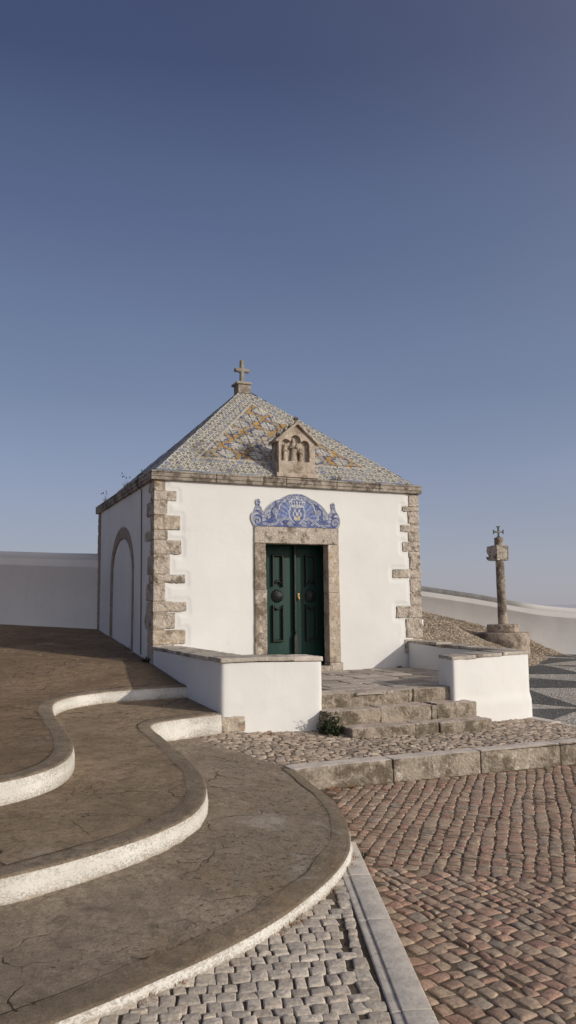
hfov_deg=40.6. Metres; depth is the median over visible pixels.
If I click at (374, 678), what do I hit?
flagstone terrace
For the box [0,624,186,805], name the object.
terrace step
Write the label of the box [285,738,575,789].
stone curb
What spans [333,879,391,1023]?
sidewalk header course
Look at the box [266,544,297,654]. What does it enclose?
door leaf
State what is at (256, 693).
wall
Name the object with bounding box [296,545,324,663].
door leaf
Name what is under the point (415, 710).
stone steps
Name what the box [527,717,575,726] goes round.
plaza edging
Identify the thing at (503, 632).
stone pillar
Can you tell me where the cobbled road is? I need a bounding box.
[326,765,575,1023]
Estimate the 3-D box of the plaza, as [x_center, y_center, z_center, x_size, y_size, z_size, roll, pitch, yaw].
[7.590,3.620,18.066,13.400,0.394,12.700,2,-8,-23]
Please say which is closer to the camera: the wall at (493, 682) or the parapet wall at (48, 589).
the wall at (493, 682)
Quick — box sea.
[63,604,575,695]
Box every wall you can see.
[0,551,98,628]
[152,646,322,732]
[408,640,532,720]
[420,586,575,654]
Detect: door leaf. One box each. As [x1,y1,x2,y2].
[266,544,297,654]
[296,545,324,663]
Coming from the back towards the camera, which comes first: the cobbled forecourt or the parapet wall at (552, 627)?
the parapet wall at (552, 627)
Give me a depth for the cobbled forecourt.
8.98 m
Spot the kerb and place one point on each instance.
(407, 1001)
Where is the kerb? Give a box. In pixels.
[343,841,438,1023]
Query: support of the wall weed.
on the terrace step at (33, 732)
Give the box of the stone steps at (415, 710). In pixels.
[319,684,491,738]
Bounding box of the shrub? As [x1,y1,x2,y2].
[316,710,343,735]
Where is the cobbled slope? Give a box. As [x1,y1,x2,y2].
[421,611,565,678]
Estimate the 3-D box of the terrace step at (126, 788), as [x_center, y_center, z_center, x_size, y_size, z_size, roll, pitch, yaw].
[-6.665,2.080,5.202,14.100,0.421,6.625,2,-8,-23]
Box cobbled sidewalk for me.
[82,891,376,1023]
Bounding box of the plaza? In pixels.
[529,655,575,724]
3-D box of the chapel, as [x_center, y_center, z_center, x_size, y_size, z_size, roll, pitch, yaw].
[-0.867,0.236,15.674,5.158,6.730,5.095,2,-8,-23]
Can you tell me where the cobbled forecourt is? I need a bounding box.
[194,718,575,764]
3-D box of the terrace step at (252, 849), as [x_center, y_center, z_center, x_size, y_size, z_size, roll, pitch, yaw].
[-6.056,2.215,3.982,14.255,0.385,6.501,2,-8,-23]
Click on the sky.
(368, 207)
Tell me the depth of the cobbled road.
5.09 m
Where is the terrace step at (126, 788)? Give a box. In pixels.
[0,698,221,905]
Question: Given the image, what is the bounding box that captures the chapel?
[96,360,422,689]
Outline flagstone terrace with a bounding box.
[321,667,444,694]
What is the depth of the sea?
39909.77 m
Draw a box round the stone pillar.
[477,526,530,655]
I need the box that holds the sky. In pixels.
[0,0,575,604]
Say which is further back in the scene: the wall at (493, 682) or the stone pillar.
the stone pillar
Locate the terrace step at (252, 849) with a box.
[0,738,352,1023]
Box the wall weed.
[141,655,149,662]
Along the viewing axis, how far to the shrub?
9.34 m
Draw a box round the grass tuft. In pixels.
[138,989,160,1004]
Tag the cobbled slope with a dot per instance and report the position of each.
(430, 619)

